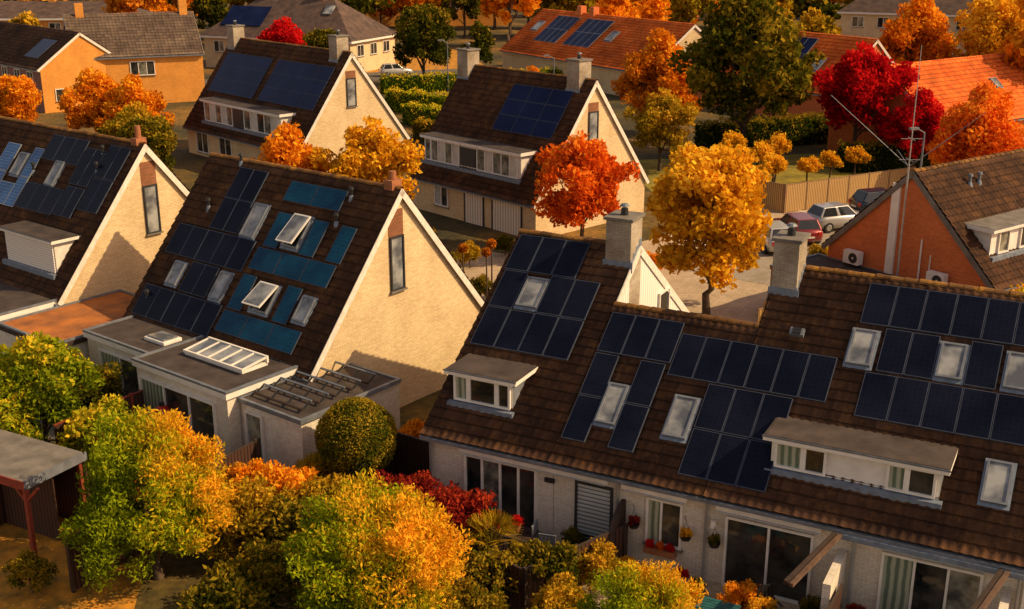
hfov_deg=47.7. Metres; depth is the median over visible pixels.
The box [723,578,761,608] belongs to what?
garden shrub
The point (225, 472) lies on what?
garden shrub
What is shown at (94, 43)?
bargeboards
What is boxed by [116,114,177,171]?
autumn tree
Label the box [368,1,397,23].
background tree
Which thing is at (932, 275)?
air conditioner
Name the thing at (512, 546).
garden shrub
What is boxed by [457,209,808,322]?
street
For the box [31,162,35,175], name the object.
vent pipe
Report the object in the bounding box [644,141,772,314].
autumn tree
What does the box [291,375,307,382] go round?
gutter
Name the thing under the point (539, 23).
skylight window
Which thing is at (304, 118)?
front roof tiles
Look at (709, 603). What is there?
garden table
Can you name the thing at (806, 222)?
parked car
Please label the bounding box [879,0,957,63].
background tree
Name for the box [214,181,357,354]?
blue solar panels
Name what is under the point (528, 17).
background tree
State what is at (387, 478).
garden shrub
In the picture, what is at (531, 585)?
garden fence
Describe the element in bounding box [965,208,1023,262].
dormer
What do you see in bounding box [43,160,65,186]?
skylight window
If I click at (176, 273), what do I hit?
skylight window
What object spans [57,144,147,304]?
bargeboards
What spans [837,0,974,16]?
roof
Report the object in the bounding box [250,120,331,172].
autumn tree
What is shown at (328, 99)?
bargeboards
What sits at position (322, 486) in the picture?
garden shrub
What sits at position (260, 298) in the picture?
skylight window
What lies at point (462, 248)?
standard tree
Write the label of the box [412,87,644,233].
walls
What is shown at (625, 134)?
back roof tiles
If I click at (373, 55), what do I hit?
walls
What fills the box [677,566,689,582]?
flower pot
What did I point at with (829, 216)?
parked car
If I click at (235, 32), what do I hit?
chimney
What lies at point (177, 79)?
walls
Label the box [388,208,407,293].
gable window
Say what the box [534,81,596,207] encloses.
bargeboards
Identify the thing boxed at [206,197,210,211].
vent pipe
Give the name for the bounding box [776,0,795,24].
background tree
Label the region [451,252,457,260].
garden shrub
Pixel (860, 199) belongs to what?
parked car
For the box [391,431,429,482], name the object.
garden fence
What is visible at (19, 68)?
gutter
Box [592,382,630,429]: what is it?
skylight window
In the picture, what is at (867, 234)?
walls
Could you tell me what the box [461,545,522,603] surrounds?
garden shrub
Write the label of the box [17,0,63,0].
background tree
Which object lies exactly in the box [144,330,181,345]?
roof dome
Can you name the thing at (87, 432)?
garden shrub
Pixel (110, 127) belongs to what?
autumn tree
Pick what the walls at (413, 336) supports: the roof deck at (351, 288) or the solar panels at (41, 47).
the roof deck at (351, 288)
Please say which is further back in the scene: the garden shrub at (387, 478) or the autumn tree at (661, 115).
the autumn tree at (661, 115)
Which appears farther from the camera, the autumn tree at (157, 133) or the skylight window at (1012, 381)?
the autumn tree at (157, 133)
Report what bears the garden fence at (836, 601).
on the ground at (184, 572)
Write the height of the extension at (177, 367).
3.050 m
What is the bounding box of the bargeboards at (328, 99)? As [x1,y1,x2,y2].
[185,54,353,146]
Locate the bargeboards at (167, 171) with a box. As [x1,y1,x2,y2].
[143,144,189,196]
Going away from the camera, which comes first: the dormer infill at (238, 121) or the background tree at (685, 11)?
the dormer infill at (238, 121)
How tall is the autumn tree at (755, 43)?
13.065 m
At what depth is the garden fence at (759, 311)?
50.83 m
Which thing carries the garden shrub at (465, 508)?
on the ground at (184, 572)
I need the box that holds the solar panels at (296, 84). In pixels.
[208,52,334,110]
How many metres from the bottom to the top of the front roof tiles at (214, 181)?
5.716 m
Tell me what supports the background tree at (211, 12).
on the ground at (184, 572)
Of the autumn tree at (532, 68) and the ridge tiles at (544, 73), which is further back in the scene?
the autumn tree at (532, 68)
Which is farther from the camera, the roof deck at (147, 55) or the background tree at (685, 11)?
the background tree at (685, 11)
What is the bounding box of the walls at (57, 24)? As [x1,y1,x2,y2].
[0,20,62,28]
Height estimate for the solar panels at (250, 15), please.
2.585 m
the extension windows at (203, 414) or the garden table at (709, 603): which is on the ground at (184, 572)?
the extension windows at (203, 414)
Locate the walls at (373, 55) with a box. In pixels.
[204,37,394,71]
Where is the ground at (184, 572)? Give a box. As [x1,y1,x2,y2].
[10,0,844,608]
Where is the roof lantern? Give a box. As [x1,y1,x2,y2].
[183,336,268,373]
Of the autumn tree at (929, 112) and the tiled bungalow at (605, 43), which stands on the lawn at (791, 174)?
the autumn tree at (929, 112)
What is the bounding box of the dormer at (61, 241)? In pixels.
[0,220,80,279]
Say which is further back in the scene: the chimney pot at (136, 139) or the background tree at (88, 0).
the background tree at (88, 0)
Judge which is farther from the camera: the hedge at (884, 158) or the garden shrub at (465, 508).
the hedge at (884, 158)
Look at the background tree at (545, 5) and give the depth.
186.37 m
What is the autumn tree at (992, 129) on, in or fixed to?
on the ground at (184, 572)
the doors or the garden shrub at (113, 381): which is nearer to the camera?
the garden shrub at (113, 381)
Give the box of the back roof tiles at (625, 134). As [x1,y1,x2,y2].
[504,69,649,180]
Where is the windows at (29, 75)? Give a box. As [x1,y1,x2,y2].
[1,66,64,106]
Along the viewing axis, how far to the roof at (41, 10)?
157.32 m
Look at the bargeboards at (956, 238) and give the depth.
48.76 m
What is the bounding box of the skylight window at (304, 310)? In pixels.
[290,295,318,326]
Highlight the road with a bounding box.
[204,69,456,84]
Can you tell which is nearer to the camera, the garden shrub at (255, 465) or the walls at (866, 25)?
the garden shrub at (255, 465)
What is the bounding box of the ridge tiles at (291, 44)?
[240,37,352,52]
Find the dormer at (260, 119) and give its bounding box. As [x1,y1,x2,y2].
[199,96,295,137]
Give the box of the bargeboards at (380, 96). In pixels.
[351,53,409,138]
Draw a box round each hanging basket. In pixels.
[628,503,640,528]
[679,517,693,541]
[707,529,720,548]
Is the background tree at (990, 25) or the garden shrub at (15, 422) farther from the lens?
the background tree at (990, 25)
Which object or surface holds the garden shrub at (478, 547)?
on the ground at (184, 572)
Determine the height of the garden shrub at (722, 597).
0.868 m
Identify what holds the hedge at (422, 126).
on the ground at (184, 572)
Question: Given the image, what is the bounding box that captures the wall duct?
[884,182,930,278]
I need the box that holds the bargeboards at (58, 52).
[37,33,80,71]
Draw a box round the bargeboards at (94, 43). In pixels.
[80,33,110,52]
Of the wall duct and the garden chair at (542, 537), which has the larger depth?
the wall duct
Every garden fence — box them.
[53,390,144,459]
[65,438,260,592]
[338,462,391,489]
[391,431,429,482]
[488,551,523,608]
[522,522,627,608]
[757,308,762,321]
[760,180,785,212]
[783,166,915,212]
[827,583,843,608]
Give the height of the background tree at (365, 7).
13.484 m
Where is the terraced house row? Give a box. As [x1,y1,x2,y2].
[419,203,1023,608]
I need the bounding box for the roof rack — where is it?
[255,361,376,410]
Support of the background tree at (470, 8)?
on the ground at (184, 572)
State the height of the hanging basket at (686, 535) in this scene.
0.629 m
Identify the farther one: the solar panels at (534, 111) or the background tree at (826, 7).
the background tree at (826, 7)
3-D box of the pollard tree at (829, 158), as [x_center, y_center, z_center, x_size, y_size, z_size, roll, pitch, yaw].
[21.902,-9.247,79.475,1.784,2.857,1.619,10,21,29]
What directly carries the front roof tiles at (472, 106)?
on the roof deck at (573, 124)
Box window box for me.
[643,538,676,559]
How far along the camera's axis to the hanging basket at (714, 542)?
30.89 m
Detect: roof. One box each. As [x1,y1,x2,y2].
[0,1,151,19]
[199,0,396,43]
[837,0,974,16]
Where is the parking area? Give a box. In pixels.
[688,203,848,284]
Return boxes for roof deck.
[1,33,77,69]
[31,133,142,302]
[83,26,203,57]
[218,45,350,144]
[220,165,399,378]
[479,67,595,206]
[915,172,1020,288]
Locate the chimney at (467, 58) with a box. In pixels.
[456,43,480,79]
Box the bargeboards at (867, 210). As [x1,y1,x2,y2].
[821,171,913,248]
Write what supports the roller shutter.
attached to the dormer at (61, 241)
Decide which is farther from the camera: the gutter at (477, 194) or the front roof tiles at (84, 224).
the gutter at (477, 194)
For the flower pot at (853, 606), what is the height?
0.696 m
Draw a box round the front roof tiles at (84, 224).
[0,119,142,302]
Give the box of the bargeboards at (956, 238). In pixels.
[911,171,993,288]
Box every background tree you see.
[8,10,41,26]
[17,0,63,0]
[73,0,104,0]
[100,0,143,12]
[138,0,177,11]
[172,0,198,16]
[187,0,229,28]
[225,0,254,7]
[256,16,304,43]
[287,28,306,44]
[302,27,336,47]
[338,0,396,16]
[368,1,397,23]
[387,0,441,9]
[392,2,456,75]
[439,0,482,37]
[460,20,495,63]
[479,8,495,29]
[480,0,542,41]
[506,0,540,22]
[528,0,566,18]
[545,0,595,12]
[595,0,639,17]
[629,0,672,20]
[663,0,717,22]
[663,1,700,23]
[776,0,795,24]
[785,0,846,19]
[798,6,841,34]
[835,0,849,5]
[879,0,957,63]
[948,0,1023,57]
[996,0,1023,79]
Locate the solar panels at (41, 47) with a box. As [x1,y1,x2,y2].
[24,39,56,57]
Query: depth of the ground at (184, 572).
72.04 m
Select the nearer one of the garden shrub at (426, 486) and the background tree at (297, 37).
the garden shrub at (426, 486)
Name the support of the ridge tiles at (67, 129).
on the front roof tiles at (84, 224)
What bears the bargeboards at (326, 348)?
on the roof deck at (351, 288)
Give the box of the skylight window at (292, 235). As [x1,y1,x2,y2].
[275,213,314,252]
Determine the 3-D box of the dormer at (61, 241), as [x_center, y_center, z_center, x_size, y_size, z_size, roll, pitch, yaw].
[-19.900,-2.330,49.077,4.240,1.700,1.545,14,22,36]
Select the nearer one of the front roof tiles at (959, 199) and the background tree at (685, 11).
the front roof tiles at (959, 199)
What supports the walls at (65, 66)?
on the ground at (184, 572)
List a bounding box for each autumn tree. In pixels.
[0,74,42,121]
[57,65,120,132]
[92,73,175,135]
[97,100,173,136]
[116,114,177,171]
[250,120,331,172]
[308,115,424,199]
[527,65,539,71]
[531,130,641,236]
[610,27,702,115]
[623,87,698,170]
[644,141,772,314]
[665,0,825,150]
[811,40,921,144]
[878,86,946,166]
[925,79,1023,165]
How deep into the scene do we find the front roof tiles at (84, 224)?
49.65 m
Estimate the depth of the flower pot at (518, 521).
32.63 m
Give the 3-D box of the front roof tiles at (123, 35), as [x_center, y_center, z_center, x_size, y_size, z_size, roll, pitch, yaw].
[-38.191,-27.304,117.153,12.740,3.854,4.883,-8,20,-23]
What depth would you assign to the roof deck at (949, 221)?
48.83 m
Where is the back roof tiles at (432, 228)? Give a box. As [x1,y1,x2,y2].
[404,190,484,301]
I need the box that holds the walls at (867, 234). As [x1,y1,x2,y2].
[828,178,1019,288]
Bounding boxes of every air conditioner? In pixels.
[842,248,863,267]
[926,270,948,282]
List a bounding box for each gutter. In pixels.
[0,64,39,71]
[93,54,203,59]
[182,127,259,147]
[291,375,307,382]
[406,177,534,208]
[1003,283,1023,290]
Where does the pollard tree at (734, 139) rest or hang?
on the lawn at (791, 174)
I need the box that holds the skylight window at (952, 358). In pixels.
[932,341,970,385]
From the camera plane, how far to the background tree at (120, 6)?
138.20 m
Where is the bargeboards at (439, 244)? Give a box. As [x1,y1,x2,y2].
[401,189,483,306]
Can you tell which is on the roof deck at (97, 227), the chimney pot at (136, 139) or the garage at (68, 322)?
the chimney pot at (136, 139)
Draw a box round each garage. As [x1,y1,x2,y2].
[0,289,134,359]
[770,253,904,284]
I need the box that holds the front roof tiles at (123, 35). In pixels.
[63,12,203,57]
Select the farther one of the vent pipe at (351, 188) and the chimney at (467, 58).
the chimney at (467, 58)
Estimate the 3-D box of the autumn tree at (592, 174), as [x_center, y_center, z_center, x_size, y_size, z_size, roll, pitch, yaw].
[4.022,-5.816,62.074,5.988,7.098,5.838,0,18,1]
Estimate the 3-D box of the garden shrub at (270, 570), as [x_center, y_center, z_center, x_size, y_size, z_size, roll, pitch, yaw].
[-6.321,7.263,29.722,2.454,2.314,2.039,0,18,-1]
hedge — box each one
[378,65,562,93]
[383,85,448,112]
[400,100,441,124]
[411,115,434,140]
[691,111,828,150]
[835,139,944,172]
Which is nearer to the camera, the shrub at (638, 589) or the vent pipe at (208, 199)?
the shrub at (638, 589)
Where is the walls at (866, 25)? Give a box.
[840,14,967,56]
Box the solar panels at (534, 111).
[492,84,573,139]
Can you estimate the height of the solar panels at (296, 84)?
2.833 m
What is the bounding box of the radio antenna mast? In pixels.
[831,45,985,275]
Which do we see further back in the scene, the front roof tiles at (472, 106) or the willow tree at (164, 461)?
the front roof tiles at (472, 106)
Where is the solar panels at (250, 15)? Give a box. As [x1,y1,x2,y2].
[221,5,335,25]
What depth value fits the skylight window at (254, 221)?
43.64 m
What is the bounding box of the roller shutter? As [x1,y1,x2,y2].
[4,231,55,273]
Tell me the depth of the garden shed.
33.81 m
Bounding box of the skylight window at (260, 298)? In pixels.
[241,281,282,317]
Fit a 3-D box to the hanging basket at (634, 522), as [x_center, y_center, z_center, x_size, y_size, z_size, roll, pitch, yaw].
[3.383,5.899,31.958,0.348,0.629,0.457,11,21,31]
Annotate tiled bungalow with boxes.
[499,6,707,98]
[688,31,894,117]
[826,53,1023,150]
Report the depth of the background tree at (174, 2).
190.13 m
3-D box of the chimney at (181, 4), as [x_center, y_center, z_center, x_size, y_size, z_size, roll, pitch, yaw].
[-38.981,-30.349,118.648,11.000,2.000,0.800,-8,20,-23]
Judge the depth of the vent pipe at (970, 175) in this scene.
50.87 m
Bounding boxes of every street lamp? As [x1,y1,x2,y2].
[437,39,448,90]
[543,55,554,72]
[909,127,924,167]
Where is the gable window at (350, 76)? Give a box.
[345,70,357,107]
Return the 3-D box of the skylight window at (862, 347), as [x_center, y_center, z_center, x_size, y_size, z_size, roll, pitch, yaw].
[9.693,1.220,32.085,0.780,0.883,1.137,9,20,26]
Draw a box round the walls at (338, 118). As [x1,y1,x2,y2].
[188,58,405,168]
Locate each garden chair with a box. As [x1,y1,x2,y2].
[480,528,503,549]
[531,519,553,548]
[538,533,555,547]
[757,583,782,608]
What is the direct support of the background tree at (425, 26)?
on the ground at (184, 572)
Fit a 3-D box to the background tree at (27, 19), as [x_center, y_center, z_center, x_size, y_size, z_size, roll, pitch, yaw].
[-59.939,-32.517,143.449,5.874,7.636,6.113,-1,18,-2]
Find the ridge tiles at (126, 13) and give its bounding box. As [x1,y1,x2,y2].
[63,11,192,15]
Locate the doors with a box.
[433,185,521,235]
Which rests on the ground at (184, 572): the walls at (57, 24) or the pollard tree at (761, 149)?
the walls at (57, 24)
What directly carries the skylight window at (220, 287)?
attached to the front roof tiles at (214, 181)
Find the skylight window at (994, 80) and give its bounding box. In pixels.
[988,77,1003,87]
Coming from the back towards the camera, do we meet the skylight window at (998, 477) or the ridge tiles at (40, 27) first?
the ridge tiles at (40, 27)
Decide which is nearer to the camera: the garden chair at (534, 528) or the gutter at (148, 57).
the garden chair at (534, 528)
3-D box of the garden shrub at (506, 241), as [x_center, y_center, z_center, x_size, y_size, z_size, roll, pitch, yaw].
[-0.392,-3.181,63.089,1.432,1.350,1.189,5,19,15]
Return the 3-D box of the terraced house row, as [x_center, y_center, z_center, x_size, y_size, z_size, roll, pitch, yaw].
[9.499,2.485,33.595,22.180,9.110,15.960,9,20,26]
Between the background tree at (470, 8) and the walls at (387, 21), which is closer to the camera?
the background tree at (470, 8)
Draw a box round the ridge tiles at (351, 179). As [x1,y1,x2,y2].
[209,152,403,189]
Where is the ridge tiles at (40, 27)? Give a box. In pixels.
[0,21,80,32]
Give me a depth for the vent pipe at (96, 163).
49.30 m
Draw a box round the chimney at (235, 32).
[225,20,244,49]
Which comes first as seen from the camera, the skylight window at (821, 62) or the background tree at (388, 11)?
the skylight window at (821, 62)
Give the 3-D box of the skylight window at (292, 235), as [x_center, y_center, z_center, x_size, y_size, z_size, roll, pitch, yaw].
[-7.906,-2.610,42.227,0.970,1.211,1.206,14,22,36]
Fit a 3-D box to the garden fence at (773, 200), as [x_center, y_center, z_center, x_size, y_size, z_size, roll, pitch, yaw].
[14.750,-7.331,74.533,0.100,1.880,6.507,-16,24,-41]
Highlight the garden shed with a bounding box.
[0,429,89,555]
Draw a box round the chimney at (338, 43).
[327,30,348,62]
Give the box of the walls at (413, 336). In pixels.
[316,198,480,406]
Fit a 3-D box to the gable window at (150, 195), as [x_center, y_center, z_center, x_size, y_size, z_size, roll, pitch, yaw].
[-15.405,-4.537,49.496,0.132,3.160,0.800,14,22,36]
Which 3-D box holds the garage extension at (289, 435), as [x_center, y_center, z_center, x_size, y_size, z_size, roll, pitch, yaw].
[-6.370,4.036,38.870,3.120,2.700,4.520,14,22,36]
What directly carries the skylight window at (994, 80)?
in the tiled bungalow at (948, 82)
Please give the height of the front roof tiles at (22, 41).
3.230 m
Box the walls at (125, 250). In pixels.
[64,152,186,303]
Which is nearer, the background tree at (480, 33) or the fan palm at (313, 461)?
the fan palm at (313, 461)
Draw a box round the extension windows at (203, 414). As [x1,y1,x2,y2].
[98,348,266,462]
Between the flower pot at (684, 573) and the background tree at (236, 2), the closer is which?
the flower pot at (684, 573)
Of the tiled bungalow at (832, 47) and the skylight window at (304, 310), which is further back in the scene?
the tiled bungalow at (832, 47)
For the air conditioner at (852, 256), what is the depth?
52.78 m
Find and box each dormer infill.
[232,108,243,128]
[460,147,475,167]
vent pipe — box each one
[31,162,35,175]
[94,161,98,174]
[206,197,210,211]
[238,153,243,166]
[333,212,338,227]
[348,186,353,201]
[967,173,972,186]
[977,172,982,184]
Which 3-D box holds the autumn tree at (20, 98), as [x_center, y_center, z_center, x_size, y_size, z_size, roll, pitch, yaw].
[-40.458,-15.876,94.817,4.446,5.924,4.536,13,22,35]
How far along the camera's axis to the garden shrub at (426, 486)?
32.96 m
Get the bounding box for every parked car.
[378,63,412,76]
[759,220,788,253]
[773,212,822,242]
[807,201,859,232]
[848,187,887,210]
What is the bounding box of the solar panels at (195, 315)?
[131,167,268,336]
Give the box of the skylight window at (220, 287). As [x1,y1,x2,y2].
[207,270,234,303]
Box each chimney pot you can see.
[130,125,146,145]
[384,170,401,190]
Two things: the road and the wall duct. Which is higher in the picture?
the road
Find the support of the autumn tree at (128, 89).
on the ground at (184, 572)
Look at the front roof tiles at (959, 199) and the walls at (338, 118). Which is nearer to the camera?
the front roof tiles at (959, 199)
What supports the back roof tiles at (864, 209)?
attached to the roof deck
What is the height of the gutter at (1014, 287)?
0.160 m
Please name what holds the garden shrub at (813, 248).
on the ground at (184, 572)
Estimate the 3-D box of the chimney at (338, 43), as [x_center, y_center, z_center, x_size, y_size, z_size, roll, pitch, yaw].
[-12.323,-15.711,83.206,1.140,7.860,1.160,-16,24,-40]
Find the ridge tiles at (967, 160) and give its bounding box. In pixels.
[910,148,1023,171]
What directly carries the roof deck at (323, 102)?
on the walls at (338, 118)
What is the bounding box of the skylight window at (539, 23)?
[530,21,545,30]
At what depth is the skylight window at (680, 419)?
32.19 m
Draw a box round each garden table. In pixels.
[496,523,538,550]
[696,596,740,608]
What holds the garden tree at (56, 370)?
on the ground at (184, 572)
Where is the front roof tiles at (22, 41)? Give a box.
[0,23,76,69]
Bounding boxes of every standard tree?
[458,243,467,270]
[481,247,491,296]
[486,238,496,287]
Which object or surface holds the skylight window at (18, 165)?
attached to the front roof tiles at (84, 224)
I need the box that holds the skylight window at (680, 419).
[659,394,701,443]
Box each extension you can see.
[0,282,57,353]
[82,315,193,369]
[131,335,298,457]
[237,363,400,478]
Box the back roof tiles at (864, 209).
[821,171,910,243]
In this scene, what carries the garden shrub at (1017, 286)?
on the ground at (184, 572)
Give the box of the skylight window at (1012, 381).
[999,351,1023,394]
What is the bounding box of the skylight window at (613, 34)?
[603,31,619,41]
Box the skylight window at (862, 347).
[842,327,881,370]
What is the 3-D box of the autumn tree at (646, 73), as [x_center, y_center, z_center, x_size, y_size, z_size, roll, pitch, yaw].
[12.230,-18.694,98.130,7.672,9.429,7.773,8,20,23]
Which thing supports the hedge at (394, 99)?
on the ground at (184, 572)
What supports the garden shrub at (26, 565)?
on the lawn at (57, 593)
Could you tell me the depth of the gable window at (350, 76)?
82.31 m
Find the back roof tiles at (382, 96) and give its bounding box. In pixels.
[347,52,409,136]
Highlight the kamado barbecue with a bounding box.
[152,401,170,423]
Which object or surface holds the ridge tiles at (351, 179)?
on the front roof tiles at (214, 181)
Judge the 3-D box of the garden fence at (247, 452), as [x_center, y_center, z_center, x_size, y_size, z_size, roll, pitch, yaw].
[-9.900,5.975,33.906,0.100,1.680,7.443,10,21,29]
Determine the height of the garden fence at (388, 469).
1.680 m
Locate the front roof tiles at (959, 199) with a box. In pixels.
[916,151,1023,289]
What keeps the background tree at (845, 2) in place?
on the ground at (184, 572)
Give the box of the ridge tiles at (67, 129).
[0,116,146,144]
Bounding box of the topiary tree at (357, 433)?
[314,396,396,480]
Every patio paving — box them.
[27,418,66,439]
[394,527,802,608]
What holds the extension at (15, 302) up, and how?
on the ground at (184, 572)
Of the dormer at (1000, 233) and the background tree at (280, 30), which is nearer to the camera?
the dormer at (1000, 233)
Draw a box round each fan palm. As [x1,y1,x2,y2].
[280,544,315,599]
[291,451,333,478]
[464,508,523,562]
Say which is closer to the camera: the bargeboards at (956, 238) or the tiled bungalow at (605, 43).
the bargeboards at (956, 238)
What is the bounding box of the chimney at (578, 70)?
[565,52,592,93]
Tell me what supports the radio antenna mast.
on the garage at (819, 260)
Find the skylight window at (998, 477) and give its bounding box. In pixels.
[977,458,1017,511]
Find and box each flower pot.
[511,514,524,533]
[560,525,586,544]
[620,555,634,568]
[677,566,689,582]
[688,576,706,604]
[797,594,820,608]
[846,602,865,608]
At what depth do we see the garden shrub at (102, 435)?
35.91 m
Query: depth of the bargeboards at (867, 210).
52.10 m
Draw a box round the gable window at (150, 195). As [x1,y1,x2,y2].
[139,160,163,235]
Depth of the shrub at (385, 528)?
27.10 m
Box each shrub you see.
[0,330,52,392]
[0,392,49,440]
[1,548,58,592]
[55,393,135,462]
[72,361,126,408]
[91,429,128,459]
[175,560,280,608]
[188,475,274,564]
[214,463,247,488]
[226,457,281,494]
[226,535,310,608]
[229,480,301,546]
[251,460,318,498]
[258,494,326,561]
[294,452,332,477]
[297,473,351,528]
[364,469,428,506]
[386,470,460,540]
[397,418,427,437]
[433,485,501,558]
[433,576,509,608]
[450,527,488,570]
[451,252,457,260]
[456,240,481,267]
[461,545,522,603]
[469,273,492,296]
[494,233,514,254]
[502,540,531,562]
[514,538,581,588]
[530,571,593,608]
[572,558,708,608]
[576,536,623,591]
[644,249,662,269]
[715,592,741,608]
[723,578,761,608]
[742,595,778,608]
[807,243,828,255]
[1008,283,1023,291]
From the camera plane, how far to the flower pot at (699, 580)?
30.53 m
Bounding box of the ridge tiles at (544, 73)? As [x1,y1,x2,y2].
[474,64,597,80]
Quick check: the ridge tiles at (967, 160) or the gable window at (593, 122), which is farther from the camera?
the gable window at (593, 122)
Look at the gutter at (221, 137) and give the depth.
87.53 m
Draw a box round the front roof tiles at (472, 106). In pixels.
[408,66,594,205]
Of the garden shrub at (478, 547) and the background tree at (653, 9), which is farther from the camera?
the background tree at (653, 9)
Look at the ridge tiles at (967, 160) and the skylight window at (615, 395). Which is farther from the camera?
the ridge tiles at (967, 160)
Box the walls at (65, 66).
[0,36,106,112]
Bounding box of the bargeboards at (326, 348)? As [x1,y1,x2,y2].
[308,189,404,381]
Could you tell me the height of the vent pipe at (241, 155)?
0.650 m
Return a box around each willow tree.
[56,405,241,591]
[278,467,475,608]
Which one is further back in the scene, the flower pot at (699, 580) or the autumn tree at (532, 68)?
the autumn tree at (532, 68)
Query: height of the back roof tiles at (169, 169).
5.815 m
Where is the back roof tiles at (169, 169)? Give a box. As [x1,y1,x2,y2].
[146,144,189,191]
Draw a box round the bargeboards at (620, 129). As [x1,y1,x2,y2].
[595,80,649,183]
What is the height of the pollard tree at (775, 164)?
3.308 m
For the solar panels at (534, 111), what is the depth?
68.57 m
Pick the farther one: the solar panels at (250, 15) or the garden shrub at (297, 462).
the solar panels at (250, 15)
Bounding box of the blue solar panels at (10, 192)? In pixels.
[0,142,44,206]
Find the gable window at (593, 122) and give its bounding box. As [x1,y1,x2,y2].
[588,102,599,140]
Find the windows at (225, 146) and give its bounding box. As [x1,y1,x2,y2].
[196,132,232,154]
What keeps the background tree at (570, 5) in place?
on the ground at (184, 572)
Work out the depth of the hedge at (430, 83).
125.86 m
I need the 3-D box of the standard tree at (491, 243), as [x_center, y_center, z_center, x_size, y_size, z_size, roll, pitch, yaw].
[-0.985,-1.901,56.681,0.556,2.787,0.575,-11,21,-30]
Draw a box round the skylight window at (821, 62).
[812,58,826,71]
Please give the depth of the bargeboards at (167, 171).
49.74 m
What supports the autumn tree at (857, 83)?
on the lawn at (791, 174)
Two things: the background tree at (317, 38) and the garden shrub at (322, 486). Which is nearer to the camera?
the garden shrub at (322, 486)
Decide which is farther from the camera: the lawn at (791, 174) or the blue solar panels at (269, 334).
the lawn at (791, 174)
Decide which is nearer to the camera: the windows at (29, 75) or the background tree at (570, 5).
the windows at (29, 75)
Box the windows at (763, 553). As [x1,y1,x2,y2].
[464,455,1023,608]
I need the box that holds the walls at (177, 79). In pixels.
[105,54,204,102]
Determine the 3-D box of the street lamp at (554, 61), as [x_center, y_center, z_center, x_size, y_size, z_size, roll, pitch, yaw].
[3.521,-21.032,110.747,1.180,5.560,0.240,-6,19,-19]
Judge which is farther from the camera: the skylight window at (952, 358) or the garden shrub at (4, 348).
the garden shrub at (4, 348)
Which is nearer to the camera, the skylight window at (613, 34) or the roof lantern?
the roof lantern
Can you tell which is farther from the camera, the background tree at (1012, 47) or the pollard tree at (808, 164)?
the background tree at (1012, 47)
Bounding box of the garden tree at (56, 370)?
[0,332,105,442]
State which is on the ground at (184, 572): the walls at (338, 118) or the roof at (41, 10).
the walls at (338, 118)
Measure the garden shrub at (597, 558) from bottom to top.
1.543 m
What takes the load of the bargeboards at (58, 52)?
attached to the roof deck at (48, 59)
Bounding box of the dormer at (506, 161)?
[419,131,537,183]
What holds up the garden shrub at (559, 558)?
on the ground at (184, 572)
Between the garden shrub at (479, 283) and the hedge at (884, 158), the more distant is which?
the hedge at (884, 158)
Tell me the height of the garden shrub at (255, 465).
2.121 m
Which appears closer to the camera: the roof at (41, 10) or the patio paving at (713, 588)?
the patio paving at (713, 588)
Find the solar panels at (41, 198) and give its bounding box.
[14,134,131,218]
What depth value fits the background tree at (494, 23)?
203.53 m
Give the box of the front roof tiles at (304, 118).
[182,39,349,146]
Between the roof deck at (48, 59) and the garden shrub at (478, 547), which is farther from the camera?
the roof deck at (48, 59)
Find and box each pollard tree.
[719,130,747,148]
[745,139,774,165]
[759,152,788,181]
[764,130,791,181]
[796,155,823,180]
[818,149,843,177]
[844,145,871,174]
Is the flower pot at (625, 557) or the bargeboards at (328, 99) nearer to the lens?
the flower pot at (625, 557)
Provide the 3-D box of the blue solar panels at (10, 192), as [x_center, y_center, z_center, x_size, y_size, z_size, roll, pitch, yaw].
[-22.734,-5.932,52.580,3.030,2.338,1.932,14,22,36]
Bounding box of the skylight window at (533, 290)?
[513,276,550,312]
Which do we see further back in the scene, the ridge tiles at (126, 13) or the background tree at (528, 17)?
the background tree at (528, 17)
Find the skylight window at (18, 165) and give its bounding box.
[8,152,31,177]
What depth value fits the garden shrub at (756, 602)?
29.39 m
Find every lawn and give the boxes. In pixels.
[0,516,148,608]
[367,49,482,72]
[639,153,863,194]
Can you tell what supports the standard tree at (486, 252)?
on the ground at (184, 572)
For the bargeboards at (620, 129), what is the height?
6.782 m
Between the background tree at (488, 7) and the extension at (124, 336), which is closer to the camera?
the extension at (124, 336)
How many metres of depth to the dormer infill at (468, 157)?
69.82 m
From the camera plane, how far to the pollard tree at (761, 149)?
78.20 m
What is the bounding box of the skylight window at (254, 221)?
[238,202,270,240]
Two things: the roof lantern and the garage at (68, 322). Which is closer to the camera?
the roof lantern
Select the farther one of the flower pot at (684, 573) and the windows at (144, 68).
the windows at (144, 68)
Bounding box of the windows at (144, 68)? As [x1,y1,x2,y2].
[130,61,155,75]
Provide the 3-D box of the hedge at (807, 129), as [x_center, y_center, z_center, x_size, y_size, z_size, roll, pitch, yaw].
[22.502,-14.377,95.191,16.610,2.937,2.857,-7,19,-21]
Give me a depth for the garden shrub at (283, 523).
31.57 m
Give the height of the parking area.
0.001 m
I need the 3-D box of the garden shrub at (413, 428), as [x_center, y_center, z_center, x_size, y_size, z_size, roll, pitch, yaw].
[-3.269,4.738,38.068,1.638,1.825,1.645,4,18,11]
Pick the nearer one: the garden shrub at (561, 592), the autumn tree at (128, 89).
the garden shrub at (561, 592)
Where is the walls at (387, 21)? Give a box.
[364,0,507,25]
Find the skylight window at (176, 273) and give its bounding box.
[164,260,188,287]
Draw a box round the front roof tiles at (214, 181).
[122,156,399,378]

